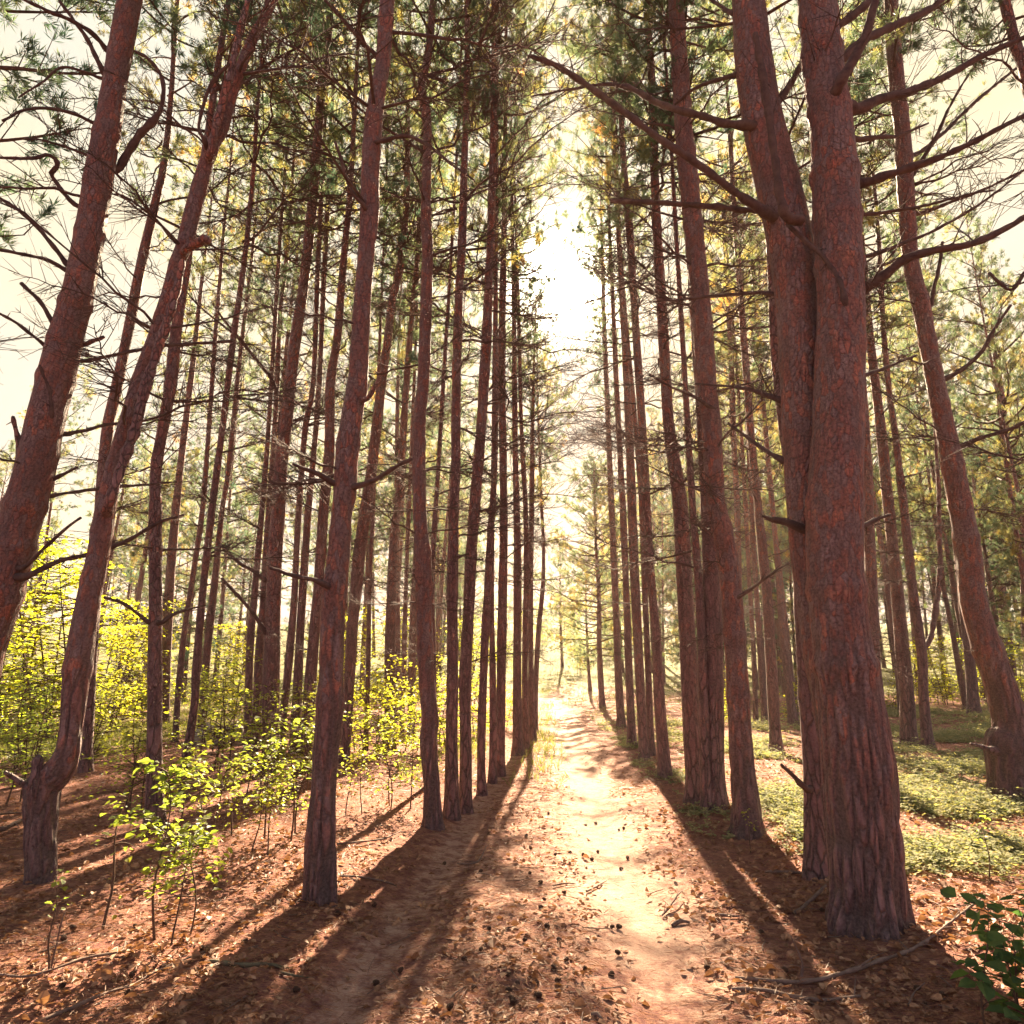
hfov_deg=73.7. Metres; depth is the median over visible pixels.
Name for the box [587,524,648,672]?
pine tree
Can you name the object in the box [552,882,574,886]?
fallen branch
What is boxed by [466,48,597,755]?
pine tree
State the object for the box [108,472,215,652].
pine tree
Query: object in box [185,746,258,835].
sapling
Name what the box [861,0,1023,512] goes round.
pine tree
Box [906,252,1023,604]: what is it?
pine tree
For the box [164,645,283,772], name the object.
bush
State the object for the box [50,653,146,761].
bush
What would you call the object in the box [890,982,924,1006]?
fallen branch
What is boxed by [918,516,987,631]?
pine tree
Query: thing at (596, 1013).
bark piece
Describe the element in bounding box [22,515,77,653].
pine tree
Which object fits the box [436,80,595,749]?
pine tree
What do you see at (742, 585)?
pine tree
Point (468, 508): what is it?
pine tree
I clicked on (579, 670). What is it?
bush
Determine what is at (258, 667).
pine tree
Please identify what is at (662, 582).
pine tree
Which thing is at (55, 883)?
sapling
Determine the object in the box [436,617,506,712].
broadleaf tree
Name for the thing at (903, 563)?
pine tree
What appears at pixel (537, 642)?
pine tree
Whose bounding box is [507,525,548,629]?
pine tree
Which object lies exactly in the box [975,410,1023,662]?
pine tree
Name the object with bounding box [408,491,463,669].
pine tree
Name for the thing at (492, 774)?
pine tree
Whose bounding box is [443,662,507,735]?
bush
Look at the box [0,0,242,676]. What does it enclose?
pine tree
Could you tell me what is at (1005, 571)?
pine tree
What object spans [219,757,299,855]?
sapling
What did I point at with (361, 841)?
fallen branch
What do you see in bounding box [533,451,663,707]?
pine tree
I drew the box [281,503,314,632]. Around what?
pine tree
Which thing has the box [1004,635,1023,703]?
bush
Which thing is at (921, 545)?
pine tree
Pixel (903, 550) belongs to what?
pine tree
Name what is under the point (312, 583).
pine tree
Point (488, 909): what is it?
twig litter
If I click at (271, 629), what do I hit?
pine tree
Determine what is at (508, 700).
bush
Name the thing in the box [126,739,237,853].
sapling
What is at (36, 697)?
bush
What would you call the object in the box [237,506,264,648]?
pine tree
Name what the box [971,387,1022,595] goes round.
pine tree
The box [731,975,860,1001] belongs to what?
fallen branch
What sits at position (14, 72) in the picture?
pine tree
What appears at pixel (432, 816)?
pine tree
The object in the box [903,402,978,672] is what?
pine tree
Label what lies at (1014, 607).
pine tree
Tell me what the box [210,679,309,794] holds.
bush
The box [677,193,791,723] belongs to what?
pine tree
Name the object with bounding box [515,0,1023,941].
pine tree
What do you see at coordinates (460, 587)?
pine tree
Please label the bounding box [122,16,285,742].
pine tree
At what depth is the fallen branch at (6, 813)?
6.57 m
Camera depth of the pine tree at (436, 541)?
44.33 m
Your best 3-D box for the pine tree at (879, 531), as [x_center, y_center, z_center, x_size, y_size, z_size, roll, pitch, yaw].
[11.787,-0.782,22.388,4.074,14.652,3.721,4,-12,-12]
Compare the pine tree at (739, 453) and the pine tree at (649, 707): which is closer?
the pine tree at (649, 707)
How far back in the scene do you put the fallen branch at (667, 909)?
4.73 m
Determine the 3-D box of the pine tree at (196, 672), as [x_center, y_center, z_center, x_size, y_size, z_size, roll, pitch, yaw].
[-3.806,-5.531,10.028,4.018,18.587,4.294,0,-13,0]
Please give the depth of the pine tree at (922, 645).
13.52 m
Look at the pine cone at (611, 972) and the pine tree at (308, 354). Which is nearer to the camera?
the pine cone at (611, 972)
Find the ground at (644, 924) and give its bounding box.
[0,624,1023,1023]
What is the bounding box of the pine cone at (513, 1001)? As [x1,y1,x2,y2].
[510,999,516,1005]
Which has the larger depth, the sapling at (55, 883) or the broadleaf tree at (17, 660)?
the broadleaf tree at (17, 660)
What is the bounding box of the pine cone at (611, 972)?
[608,970,614,976]
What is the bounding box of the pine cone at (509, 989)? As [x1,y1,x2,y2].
[505,987,512,992]
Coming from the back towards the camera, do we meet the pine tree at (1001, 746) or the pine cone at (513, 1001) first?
the pine tree at (1001, 746)
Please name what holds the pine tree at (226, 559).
on the ground at (644, 924)
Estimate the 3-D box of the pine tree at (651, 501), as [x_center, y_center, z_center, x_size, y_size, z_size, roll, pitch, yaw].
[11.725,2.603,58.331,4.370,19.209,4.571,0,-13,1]
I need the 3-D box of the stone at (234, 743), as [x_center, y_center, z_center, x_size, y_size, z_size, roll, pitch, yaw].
[-5.458,4.379,13.284,0.604,0.473,0.590,-5,-14,22]
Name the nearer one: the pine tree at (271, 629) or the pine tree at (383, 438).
the pine tree at (271, 629)
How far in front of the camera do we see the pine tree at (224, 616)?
52.77 m
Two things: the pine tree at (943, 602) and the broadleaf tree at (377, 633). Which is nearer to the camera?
the broadleaf tree at (377, 633)
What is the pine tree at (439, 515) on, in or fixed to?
on the ground at (644, 924)
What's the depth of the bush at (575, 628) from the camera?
62.98 m
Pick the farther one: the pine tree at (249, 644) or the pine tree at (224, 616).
the pine tree at (224, 616)
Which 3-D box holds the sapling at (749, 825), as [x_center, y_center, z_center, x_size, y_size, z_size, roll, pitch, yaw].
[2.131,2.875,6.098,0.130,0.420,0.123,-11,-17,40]
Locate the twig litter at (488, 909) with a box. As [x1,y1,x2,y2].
[0,757,1022,1023]
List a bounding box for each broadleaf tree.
[0,525,124,734]
[0,551,147,738]
[1,609,56,712]
[49,597,192,729]
[96,607,190,714]
[185,621,256,712]
[288,610,378,717]
[355,606,442,714]
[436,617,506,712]
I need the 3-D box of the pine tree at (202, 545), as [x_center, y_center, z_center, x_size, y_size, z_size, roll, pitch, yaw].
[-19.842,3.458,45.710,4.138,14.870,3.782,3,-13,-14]
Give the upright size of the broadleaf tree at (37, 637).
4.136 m
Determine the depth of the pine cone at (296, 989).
3.38 m
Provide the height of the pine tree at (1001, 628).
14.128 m
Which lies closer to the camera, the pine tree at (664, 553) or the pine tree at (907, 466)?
the pine tree at (907, 466)
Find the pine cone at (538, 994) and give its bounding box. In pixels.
[533,991,541,998]
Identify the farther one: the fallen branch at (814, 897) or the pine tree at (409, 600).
the pine tree at (409, 600)
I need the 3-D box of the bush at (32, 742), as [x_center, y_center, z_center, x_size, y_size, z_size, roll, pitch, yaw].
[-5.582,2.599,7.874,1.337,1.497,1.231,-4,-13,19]
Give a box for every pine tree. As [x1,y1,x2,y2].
[0,0,171,384]
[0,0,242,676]
[0,0,426,884]
[0,439,50,661]
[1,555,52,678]
[11,0,381,827]
[11,546,62,638]
[15,357,100,700]
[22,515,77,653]
[58,0,303,772]
[69,384,174,651]
[97,478,137,661]
[101,281,216,705]
[101,487,167,672]
[107,443,167,678]
[107,491,139,655]
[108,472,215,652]
[109,462,209,673]
[112,0,374,799]
[117,468,162,620]
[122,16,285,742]
[122,445,260,701]
[131,138,267,723]
[167,492,198,621]
[170,335,292,698]
[171,68,310,727]
[173,499,202,629]
[177,14,341,751]
[180,0,347,755]
[185,461,250,664]
[191,386,268,689]
[193,529,249,649]
[195,0,440,773]
[196,0,615,906]
[198,541,250,640]
[203,0,442,756]
[214,148,355,596]
[214,476,284,672]
[220,0,480,773]
[221,0,402,754]
[230,437,270,674]
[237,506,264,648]
[264,0,609,831]
[272,253,409,682]
[281,471,377,663]
[281,489,314,661]
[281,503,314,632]
[289,0,487,764]
[305,455,359,642]
[307,20,486,751]
[307,545,363,642]
[316,0,620,820]
[324,23,449,751]
[324,205,449,718]
[330,369,409,704]
[330,433,390,664]
[335,77,467,739]
[339,0,621,814]
[347,0,539,754]
[350,461,379,633]
[356,443,394,656]
[360,253,452,615]
[373,95,487,738]
[373,461,412,625]
[374,509,435,637]
[376,420,431,691]
[378,0,607,795]
[387,547,446,675]
[389,444,461,590]
[393,446,466,612]
[394,271,490,675]
[400,0,588,783]
[402,396,459,613]
[402,405,466,688]
[405,378,509,653]
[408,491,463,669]
[410,473,462,650]
[428,0,597,776]
[428,526,479,658]
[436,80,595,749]
[437,412,511,653]
[441,481,487,659]
[442,537,497,671]
[460,451,487,621]
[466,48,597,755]
[477,273,603,740]
[487,328,589,732]
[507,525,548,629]
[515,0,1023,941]
[518,0,756,779]
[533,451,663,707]
[535,50,725,746]
[539,546,582,667]
[546,0,708,760]
[547,0,891,811]
[548,36,691,755]
[550,0,784,812]
[552,0,780,804]
[552,544,613,691]
[555,0,867,840]
[564,173,652,728]
[576,505,629,634]
[583,0,930,881]
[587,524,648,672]
[589,495,671,685]
[615,406,674,639]
[621,495,679,654]
[624,450,670,608]
[630,0,810,753]
[635,423,696,684]
[635,453,673,672]
[648,364,700,570]
[652,478,677,651]
[653,448,773,666]
[654,486,773,673]
[655,487,700,664]
[658,509,677,634]
[659,492,701,666]
[660,503,701,655]
[665,438,766,621]
[673,130,811,725]
[675,139,783,723]
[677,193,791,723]
[681,168,771,644]
[684,345,780,699]
[689,481,774,663]
[690,446,780,690]
[692,400,761,694]
[719,265,798,715]
[723,287,793,643]
[725,400,792,696]
[728,423,785,689]
[734,493,792,677]
[742,493,792,664]
[743,424,792,686]
[745,0,957,701]
[749,482,797,676]
[755,363,872,533]
[757,422,877,501]
[761,412,797,692]
[763,477,797,678]
[783,0,992,748]
[789,64,971,745]
[790,0,1023,801]
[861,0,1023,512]
[864,354,904,614]
[864,506,886,667]
[864,564,890,660]
[866,177,1023,709]
[866,333,950,714]
[866,355,934,647]
[867,255,966,709]
[868,400,912,655]
[870,301,996,667]
[871,411,929,692]
[871,440,900,660]
[874,478,910,673]
[875,430,929,622]
[876,479,924,662]
[876,545,931,639]
[878,447,944,644]
[878,471,919,642]
[882,336,964,697]
[884,439,951,691]
[890,255,1002,714]
[890,458,948,673]
[900,420,1021,664]
[902,510,937,665]
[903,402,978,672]
[905,208,1023,646]
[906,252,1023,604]
[912,419,970,684]
[914,451,1020,657]
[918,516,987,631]
[922,450,1015,625]
[925,552,995,670]
[928,503,1018,658]
[946,398,1016,621]
[950,318,1023,664]
[954,373,1020,692]
[964,346,1023,625]
[966,355,1023,486]
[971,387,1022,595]
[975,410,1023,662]
[975,431,1023,664]
[977,424,1022,657]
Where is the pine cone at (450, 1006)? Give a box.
[446,1002,453,1010]
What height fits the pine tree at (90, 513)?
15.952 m
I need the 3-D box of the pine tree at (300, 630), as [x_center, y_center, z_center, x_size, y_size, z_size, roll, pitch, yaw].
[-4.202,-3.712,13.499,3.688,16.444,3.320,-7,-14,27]
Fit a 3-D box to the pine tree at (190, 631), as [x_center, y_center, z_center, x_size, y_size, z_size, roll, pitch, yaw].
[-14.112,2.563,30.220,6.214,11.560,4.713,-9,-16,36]
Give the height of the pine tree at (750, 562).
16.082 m
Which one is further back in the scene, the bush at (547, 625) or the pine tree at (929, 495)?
the bush at (547, 625)
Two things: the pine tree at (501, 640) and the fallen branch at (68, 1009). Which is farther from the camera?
the pine tree at (501, 640)
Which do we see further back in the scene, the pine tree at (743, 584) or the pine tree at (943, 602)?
the pine tree at (943, 602)
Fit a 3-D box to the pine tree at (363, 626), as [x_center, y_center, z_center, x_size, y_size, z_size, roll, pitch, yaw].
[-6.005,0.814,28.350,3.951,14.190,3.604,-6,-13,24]
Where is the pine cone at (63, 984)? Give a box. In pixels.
[58,982,66,988]
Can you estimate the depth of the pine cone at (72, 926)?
3.90 m
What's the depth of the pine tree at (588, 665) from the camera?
36.53 m
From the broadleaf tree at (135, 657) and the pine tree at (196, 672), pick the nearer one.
the pine tree at (196, 672)
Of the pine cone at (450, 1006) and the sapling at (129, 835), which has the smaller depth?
the pine cone at (450, 1006)
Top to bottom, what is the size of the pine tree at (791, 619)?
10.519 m
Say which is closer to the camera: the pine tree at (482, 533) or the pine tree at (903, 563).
the pine tree at (482, 533)
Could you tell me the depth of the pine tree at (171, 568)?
19.00 m
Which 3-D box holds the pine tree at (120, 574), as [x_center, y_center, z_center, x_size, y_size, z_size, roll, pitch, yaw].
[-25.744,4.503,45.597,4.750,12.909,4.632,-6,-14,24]
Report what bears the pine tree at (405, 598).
on the ground at (644, 924)
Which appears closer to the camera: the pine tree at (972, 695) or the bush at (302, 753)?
the bush at (302, 753)
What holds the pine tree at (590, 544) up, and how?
on the ground at (644, 924)
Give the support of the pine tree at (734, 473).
on the ground at (644, 924)
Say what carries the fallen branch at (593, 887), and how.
on the ground at (644, 924)
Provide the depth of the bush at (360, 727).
12.24 m
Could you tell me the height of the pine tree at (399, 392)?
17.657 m
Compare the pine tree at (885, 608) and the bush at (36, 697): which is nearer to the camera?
the bush at (36, 697)
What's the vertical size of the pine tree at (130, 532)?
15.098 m
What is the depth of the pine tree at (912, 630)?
34.40 m
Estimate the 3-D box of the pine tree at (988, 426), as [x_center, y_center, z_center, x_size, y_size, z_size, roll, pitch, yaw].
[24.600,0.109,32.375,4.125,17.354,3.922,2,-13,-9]
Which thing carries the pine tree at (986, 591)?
on the ground at (644, 924)
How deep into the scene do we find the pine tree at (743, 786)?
7.54 m
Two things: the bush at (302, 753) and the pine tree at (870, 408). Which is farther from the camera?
the pine tree at (870, 408)
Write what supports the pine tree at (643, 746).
on the ground at (644, 924)
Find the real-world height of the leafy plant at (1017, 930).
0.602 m
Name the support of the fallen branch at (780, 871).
on the ground at (644, 924)
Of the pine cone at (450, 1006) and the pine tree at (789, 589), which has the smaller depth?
the pine cone at (450, 1006)
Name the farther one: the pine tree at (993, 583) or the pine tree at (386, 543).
the pine tree at (386, 543)
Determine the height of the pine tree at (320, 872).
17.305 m
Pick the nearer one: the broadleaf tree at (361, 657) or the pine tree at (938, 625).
the broadleaf tree at (361, 657)
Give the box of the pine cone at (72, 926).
[70,924,76,930]
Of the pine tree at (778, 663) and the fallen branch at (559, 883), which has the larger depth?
the pine tree at (778, 663)
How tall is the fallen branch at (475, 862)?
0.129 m
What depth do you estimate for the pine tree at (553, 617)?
49.55 m
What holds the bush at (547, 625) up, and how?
on the ground at (644, 924)
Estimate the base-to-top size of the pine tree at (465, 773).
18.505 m
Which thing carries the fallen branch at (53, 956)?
on the ground at (644, 924)
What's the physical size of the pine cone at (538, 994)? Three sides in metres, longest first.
0.043 x 0.031 x 0.031 m
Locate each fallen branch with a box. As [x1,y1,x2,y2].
[0,812,22,815]
[0,818,22,831]
[0,933,136,977]
[29,911,65,968]
[37,935,67,953]
[43,951,204,1019]
[208,959,288,969]
[281,971,313,977]
[337,831,400,844]
[339,875,395,885]
[457,843,489,865]
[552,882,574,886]
[586,880,607,891]
[662,890,682,915]
[715,913,739,916]
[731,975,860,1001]
[735,894,984,984]
[765,869,826,877]
[790,932,813,976]
[792,884,826,913]
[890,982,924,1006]
[925,898,977,915]
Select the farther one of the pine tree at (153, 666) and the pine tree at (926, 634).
the pine tree at (926, 634)
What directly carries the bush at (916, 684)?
on the ground at (644, 924)
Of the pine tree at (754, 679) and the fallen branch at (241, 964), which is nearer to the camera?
the fallen branch at (241, 964)
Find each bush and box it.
[0,655,61,767]
[0,674,84,805]
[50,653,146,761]
[72,680,194,811]
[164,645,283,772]
[166,644,244,751]
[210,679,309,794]
[246,679,356,792]
[339,655,419,757]
[339,671,382,751]
[380,655,459,750]
[401,665,475,751]
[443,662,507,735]
[477,588,496,615]
[494,595,512,629]
[496,634,512,663]
[505,678,542,728]
[533,596,547,623]
[533,616,551,647]
[543,613,556,638]
[548,590,567,627]
[564,611,592,644]
[567,640,591,674]
[593,610,612,648]
[723,666,727,720]
[779,676,799,716]
[882,670,918,708]
[891,645,953,700]
[908,635,980,704]
[941,637,986,704]
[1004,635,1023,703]
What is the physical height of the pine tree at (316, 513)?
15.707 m
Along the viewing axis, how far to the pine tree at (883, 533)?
29.06 m
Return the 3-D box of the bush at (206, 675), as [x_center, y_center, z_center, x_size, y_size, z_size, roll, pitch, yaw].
[-5.570,3.418,12.543,1.475,1.941,1.483,-2,-13,8]
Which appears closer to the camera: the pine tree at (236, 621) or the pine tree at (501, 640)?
the pine tree at (501, 640)
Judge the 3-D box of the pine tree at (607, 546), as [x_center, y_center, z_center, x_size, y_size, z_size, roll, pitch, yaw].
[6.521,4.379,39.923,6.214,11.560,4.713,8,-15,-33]
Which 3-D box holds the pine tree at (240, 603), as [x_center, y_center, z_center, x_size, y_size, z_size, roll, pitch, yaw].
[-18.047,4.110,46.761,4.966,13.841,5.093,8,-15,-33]
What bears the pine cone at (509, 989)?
on the ground at (644, 924)
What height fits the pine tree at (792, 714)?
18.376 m
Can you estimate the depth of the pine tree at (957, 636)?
37.93 m
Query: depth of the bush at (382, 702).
11.57 m
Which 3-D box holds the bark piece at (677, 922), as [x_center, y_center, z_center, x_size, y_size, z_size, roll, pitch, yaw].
[1.098,2.683,4.462,0.130,0.044,0.042,3,-13,-13]
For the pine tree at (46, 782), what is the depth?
5.46 m
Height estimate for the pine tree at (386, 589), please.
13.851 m
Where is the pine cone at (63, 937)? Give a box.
[60,934,66,941]
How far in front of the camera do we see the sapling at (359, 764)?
7.13 m
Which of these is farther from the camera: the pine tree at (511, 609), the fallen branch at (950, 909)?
the pine tree at (511, 609)
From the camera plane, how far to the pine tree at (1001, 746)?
8.45 m
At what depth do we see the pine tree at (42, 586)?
52.74 m
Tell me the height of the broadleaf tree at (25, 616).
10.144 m
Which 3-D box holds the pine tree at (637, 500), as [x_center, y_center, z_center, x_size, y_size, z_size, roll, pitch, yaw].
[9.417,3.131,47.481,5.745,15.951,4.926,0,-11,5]
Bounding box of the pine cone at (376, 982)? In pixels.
[373,979,379,985]
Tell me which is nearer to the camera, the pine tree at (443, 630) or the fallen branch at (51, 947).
the fallen branch at (51, 947)
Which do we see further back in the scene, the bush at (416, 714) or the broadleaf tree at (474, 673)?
the broadleaf tree at (474, 673)
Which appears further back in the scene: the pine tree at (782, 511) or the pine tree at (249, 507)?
the pine tree at (249, 507)
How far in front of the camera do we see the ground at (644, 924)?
4.88 m
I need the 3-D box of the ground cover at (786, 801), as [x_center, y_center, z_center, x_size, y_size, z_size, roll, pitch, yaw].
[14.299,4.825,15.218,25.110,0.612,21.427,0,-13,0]
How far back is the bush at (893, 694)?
24.03 m
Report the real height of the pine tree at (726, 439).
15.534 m
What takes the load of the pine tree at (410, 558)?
on the ground at (644, 924)
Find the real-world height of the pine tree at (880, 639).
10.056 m
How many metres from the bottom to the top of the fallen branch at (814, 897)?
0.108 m
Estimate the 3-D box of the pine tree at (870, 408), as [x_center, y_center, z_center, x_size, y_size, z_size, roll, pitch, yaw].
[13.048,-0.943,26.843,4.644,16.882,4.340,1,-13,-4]
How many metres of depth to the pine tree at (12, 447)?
37.46 m
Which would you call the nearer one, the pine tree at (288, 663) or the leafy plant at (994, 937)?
the leafy plant at (994, 937)
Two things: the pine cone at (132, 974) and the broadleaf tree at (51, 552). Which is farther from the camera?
the broadleaf tree at (51, 552)
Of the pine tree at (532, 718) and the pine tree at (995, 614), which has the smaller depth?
the pine tree at (532, 718)
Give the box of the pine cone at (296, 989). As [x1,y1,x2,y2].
[293,986,300,992]
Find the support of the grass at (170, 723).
on the ground at (644, 924)
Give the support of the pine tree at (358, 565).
on the ground at (644, 924)
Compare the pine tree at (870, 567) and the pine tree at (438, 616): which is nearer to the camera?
the pine tree at (870, 567)
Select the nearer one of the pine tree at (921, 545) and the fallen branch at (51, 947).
the fallen branch at (51, 947)
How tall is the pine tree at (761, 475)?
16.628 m
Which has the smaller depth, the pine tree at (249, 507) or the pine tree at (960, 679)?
the pine tree at (960, 679)
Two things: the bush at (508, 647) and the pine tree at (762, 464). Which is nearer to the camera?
the pine tree at (762, 464)
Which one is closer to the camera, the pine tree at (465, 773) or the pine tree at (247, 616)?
the pine tree at (465, 773)
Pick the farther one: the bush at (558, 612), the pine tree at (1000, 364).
the bush at (558, 612)
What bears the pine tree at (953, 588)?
on the ground at (644, 924)
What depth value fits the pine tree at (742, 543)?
36.01 m
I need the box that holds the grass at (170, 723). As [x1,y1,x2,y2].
[0,650,1023,790]
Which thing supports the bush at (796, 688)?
on the ground at (644, 924)
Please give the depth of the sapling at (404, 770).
7.68 m
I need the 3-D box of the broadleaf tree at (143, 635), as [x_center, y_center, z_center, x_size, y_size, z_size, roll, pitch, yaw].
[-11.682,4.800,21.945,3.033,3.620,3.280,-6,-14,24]
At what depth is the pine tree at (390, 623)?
13.40 m
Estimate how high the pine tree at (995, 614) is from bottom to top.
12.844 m
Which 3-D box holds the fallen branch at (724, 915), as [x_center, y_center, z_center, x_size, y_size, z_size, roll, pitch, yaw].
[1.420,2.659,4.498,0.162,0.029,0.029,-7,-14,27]
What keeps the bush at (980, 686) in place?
on the ground at (644, 924)
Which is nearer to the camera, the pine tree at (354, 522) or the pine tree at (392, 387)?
the pine tree at (392, 387)
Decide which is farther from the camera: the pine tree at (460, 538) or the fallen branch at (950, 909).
the pine tree at (460, 538)
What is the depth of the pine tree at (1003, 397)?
27.39 m
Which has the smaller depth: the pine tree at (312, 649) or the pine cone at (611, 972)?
the pine cone at (611, 972)
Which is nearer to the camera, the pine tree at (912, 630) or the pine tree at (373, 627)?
the pine tree at (912, 630)
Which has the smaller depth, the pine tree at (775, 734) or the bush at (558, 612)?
the pine tree at (775, 734)
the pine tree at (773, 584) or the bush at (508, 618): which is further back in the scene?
the bush at (508, 618)
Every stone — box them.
[194,723,219,745]
[214,725,243,745]
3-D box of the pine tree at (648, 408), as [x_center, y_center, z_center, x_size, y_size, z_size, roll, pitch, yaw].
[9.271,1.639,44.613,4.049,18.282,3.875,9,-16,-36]
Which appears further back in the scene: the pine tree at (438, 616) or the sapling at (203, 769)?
the pine tree at (438, 616)
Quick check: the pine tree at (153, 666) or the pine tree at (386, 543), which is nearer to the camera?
the pine tree at (153, 666)
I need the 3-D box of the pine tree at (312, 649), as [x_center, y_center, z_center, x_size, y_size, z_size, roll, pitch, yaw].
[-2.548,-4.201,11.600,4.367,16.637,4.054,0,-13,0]
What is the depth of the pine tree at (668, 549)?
58.71 m
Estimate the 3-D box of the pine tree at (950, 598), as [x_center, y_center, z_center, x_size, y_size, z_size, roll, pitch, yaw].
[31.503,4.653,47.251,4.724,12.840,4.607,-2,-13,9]
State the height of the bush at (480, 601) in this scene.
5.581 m
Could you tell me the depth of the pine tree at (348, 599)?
49.30 m
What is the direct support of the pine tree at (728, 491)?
on the ground at (644, 924)
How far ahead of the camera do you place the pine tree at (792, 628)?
34.77 m
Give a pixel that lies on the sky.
(17, 375)
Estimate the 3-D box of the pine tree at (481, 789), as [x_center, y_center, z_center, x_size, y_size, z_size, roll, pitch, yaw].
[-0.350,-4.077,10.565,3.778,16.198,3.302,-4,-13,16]
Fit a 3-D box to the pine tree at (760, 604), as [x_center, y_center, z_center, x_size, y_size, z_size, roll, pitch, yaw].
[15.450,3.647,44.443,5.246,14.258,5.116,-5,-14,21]
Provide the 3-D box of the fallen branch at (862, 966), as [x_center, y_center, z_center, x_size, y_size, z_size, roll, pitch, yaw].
[2.237,2.473,3.955,2.211,0.157,0.344,6,-14,-26]
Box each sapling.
[45,869,83,969]
[90,792,137,929]
[109,813,232,945]
[110,757,230,939]
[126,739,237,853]
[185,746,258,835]
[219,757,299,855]
[222,701,361,840]
[338,743,392,814]
[349,709,444,808]
[741,808,758,852]
[965,811,990,877]
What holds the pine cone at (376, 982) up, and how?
on the ground at (644, 924)
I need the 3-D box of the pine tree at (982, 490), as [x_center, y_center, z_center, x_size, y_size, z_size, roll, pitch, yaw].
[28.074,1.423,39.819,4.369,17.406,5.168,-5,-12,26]
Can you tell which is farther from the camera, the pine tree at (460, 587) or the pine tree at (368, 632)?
the pine tree at (460, 587)
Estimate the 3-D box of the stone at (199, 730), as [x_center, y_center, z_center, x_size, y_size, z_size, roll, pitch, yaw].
[-5.928,4.380,13.385,0.694,0.487,0.759,0,-13,0]
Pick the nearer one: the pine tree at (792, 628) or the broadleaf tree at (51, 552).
the broadleaf tree at (51, 552)
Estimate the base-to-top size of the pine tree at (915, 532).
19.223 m
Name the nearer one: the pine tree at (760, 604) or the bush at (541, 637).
the pine tree at (760, 604)
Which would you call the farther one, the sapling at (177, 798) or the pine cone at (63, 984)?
the sapling at (177, 798)
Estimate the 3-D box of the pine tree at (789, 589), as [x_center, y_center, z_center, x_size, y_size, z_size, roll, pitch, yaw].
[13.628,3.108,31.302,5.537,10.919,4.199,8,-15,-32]
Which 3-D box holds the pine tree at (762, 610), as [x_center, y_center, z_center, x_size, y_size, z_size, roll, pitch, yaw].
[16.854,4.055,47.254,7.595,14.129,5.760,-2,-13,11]
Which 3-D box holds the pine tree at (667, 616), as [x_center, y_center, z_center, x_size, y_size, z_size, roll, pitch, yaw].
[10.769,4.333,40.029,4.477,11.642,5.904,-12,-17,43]
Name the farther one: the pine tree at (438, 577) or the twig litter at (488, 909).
the pine tree at (438, 577)
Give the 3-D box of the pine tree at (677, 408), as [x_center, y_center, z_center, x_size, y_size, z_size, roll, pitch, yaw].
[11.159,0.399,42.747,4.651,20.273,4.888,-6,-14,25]
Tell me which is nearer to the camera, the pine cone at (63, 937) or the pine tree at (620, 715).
the pine cone at (63, 937)
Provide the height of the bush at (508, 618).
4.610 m
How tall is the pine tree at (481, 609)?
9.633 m
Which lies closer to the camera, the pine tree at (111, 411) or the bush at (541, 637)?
the pine tree at (111, 411)
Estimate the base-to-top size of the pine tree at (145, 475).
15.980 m
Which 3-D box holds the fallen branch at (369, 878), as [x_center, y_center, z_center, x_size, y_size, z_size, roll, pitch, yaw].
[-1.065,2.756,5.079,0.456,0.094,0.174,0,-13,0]
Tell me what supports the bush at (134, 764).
on the ground at (644, 924)
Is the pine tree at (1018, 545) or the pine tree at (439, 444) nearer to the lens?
the pine tree at (439, 444)
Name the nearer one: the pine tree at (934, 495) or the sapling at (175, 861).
the sapling at (175, 861)
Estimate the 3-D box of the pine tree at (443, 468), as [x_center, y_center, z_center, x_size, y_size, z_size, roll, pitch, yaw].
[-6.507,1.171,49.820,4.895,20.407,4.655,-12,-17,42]
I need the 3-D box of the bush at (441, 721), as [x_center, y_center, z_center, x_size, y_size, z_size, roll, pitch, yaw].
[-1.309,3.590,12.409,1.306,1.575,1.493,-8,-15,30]
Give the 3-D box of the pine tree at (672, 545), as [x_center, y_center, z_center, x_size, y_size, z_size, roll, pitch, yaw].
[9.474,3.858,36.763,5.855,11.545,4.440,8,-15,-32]
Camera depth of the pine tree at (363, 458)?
52.59 m
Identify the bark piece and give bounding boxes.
[591,1011,604,1021]
[671,918,689,926]
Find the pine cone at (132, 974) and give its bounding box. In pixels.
[129,971,134,977]
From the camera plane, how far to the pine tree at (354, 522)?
55.34 m
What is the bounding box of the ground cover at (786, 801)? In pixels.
[583,699,1023,881]
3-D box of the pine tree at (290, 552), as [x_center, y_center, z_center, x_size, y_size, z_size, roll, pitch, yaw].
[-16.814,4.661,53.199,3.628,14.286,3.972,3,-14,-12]
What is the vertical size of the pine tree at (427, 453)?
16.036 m
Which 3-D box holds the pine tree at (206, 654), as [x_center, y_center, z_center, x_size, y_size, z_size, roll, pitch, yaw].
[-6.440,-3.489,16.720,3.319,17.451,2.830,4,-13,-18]
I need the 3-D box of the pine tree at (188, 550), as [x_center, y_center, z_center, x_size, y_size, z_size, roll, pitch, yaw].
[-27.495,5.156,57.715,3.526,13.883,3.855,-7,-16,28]
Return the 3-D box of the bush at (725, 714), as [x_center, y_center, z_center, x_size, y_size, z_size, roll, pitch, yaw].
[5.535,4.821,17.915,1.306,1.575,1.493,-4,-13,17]
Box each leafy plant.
[940,886,1023,1023]
[965,888,1023,1023]
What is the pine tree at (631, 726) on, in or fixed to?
on the ground at (644, 924)
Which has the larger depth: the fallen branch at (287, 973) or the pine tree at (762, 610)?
the pine tree at (762, 610)
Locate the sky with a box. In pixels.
[0,0,1023,624]

